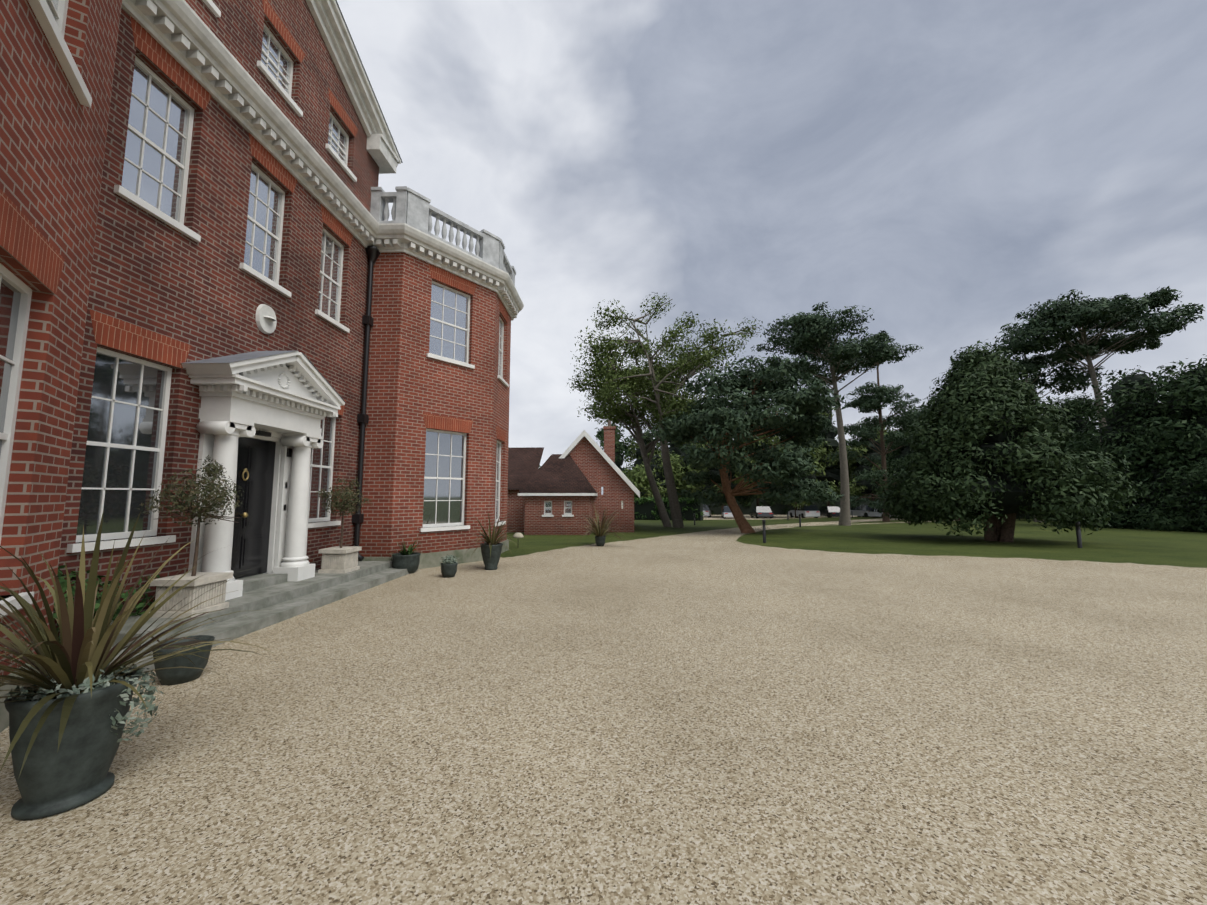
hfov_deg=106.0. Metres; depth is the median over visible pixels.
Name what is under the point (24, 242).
house arches
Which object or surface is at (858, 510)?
car
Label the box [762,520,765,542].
bollard light
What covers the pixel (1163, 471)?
shrubbery
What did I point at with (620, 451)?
belt tree
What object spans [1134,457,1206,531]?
shrubbery
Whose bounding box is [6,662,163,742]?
trailing plant
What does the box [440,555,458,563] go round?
foliage
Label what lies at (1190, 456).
dark tree
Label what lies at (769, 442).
tree
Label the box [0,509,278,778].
phormium
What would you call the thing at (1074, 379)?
tall pine
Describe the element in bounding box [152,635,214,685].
small pot
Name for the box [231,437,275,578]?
house door
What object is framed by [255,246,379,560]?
house ironwork
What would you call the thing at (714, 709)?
ground
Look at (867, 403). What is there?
narrow pine
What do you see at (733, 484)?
tree
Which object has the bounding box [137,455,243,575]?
topiary
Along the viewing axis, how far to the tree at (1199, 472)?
23.29 m
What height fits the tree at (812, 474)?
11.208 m
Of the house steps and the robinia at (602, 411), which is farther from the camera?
the robinia at (602, 411)
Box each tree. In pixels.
[594,423,634,475]
[621,463,666,500]
[623,429,668,473]
[632,450,692,497]
[656,442,698,460]
[670,442,711,499]
[685,439,758,516]
[743,416,778,505]
[752,436,838,517]
[806,406,856,505]
[830,423,895,516]
[869,407,925,515]
[896,412,959,520]
[1043,392,1109,456]
[1059,365,1201,507]
[1108,354,1206,503]
[1153,368,1206,479]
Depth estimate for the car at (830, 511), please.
57.77 m
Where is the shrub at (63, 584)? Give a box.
[53,565,168,643]
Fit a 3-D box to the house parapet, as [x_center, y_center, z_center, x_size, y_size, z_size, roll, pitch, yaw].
[-4.187,-5.828,7.527,2.475,1.040,18.026,0,-6,2]
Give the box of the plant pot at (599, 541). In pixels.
[595,536,605,545]
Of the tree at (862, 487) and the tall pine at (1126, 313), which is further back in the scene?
the tree at (862, 487)
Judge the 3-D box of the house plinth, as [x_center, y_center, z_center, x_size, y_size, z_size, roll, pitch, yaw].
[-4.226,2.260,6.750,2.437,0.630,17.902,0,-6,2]
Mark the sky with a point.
(945, 170)
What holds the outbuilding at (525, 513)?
on the ground
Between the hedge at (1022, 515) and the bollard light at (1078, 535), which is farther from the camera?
the hedge at (1022, 515)
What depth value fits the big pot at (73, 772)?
2.34 m
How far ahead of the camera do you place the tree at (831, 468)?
63.78 m
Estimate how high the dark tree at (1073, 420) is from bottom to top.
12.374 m
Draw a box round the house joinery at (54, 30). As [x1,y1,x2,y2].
[0,0,508,616]
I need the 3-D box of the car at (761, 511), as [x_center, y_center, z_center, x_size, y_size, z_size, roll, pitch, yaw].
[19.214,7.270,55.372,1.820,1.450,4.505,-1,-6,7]
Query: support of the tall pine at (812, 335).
on the ground
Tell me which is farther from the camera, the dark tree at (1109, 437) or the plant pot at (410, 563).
the dark tree at (1109, 437)
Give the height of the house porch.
3.629 m
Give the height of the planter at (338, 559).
0.420 m
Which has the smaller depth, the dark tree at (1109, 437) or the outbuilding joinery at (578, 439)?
the outbuilding joinery at (578, 439)
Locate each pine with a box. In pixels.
[641,354,847,532]
[751,301,922,525]
[827,352,928,521]
[986,286,1204,441]
[997,339,1103,521]
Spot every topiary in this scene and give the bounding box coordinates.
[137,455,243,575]
[315,476,372,547]
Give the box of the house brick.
[53,0,378,635]
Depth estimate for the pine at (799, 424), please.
21.70 m
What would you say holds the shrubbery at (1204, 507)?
on the ground
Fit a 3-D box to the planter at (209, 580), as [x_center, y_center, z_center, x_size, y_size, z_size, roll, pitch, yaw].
[-4.895,1.683,5.407,0.520,0.420,0.520,0,-6,2]
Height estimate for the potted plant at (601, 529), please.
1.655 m
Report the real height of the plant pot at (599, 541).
0.330 m
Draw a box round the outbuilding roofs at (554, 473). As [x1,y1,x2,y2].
[508,447,635,493]
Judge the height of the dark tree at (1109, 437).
10.925 m
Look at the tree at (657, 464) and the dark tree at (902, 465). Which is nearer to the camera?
the dark tree at (902, 465)
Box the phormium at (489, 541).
[465,510,519,556]
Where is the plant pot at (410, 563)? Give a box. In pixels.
[392,552,420,573]
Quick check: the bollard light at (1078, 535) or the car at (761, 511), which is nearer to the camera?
the bollard light at (1078, 535)
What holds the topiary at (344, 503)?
on the planter at (338, 559)
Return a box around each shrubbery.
[1056,485,1132,521]
[1084,460,1163,528]
[1102,458,1206,530]
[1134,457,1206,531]
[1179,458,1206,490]
[1192,497,1206,528]
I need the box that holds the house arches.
[0,0,508,441]
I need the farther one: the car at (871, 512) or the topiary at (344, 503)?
the car at (871, 512)
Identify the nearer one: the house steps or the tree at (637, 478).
the house steps
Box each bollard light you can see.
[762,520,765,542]
[1075,522,1081,547]
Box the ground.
[0,515,1206,904]
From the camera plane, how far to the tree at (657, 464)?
64.51 m
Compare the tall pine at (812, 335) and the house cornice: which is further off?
the tall pine at (812, 335)
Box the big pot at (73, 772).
[4,667,139,819]
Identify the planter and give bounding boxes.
[149,572,232,617]
[318,546,361,572]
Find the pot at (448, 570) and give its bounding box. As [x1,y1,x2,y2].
[440,562,457,577]
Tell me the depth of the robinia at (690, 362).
27.93 m
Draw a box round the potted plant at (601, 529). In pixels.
[571,504,632,543]
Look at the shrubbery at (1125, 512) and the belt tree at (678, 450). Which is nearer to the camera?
the shrubbery at (1125, 512)
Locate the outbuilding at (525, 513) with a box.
[507,420,633,534]
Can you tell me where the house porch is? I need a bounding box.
[182,351,344,600]
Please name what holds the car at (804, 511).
on the ground
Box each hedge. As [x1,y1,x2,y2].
[634,496,704,520]
[694,487,879,514]
[891,513,1033,518]
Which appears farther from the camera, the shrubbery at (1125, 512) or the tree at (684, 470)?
the tree at (684, 470)
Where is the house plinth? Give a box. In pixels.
[0,539,508,732]
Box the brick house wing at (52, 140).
[0,0,510,674]
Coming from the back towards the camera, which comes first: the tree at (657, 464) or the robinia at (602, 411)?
the tree at (657, 464)
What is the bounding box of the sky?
[337,0,1206,469]
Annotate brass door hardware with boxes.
[240,468,248,517]
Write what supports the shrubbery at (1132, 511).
on the ground
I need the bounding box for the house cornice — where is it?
[121,0,523,333]
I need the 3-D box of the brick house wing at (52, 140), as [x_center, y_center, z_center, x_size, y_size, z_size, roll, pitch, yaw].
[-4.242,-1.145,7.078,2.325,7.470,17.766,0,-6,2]
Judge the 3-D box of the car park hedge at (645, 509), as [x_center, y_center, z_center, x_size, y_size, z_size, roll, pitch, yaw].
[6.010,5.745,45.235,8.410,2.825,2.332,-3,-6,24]
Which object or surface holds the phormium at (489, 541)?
in the tall pot at (491, 562)
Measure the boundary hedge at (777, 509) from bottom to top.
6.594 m
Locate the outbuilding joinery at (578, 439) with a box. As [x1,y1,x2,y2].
[517,430,639,516]
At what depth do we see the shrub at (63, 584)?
4.75 m
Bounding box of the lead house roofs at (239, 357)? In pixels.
[184,0,402,402]
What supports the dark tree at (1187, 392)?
on the ground
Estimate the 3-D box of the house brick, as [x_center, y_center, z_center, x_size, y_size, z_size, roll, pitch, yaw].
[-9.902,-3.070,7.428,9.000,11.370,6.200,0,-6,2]
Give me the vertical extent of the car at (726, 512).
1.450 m
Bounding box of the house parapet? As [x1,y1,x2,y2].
[370,186,515,285]
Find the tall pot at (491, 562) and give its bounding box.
[480,543,502,569]
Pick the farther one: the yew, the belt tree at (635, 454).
the belt tree at (635, 454)
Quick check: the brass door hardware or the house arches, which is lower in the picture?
the brass door hardware
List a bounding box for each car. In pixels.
[703,505,710,516]
[722,506,732,518]
[750,506,773,518]
[788,505,819,517]
[819,506,839,517]
[850,505,874,516]
[861,508,894,517]
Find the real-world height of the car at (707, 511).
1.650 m
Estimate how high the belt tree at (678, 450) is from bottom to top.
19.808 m
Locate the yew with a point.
(993, 467)
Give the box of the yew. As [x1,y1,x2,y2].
[870,339,1150,541]
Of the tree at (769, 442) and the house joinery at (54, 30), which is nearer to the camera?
the house joinery at (54, 30)
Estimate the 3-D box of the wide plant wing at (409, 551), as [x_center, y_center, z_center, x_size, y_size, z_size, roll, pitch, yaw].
[-4.153,2.000,9.747,0.805,0.512,0.871,0,-6,2]
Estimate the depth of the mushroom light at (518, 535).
14.07 m
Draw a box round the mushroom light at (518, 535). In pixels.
[513,533,523,539]
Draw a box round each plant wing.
[389,539,426,554]
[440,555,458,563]
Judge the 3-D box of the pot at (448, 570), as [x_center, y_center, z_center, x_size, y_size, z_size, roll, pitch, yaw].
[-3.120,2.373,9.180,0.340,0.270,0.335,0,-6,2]
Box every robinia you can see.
[566,334,705,526]
[572,292,763,527]
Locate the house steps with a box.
[59,561,417,671]
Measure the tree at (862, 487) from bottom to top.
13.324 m
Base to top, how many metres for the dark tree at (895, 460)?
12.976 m
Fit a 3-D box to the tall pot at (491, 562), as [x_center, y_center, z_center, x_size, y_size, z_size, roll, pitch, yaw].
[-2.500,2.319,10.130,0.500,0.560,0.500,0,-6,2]

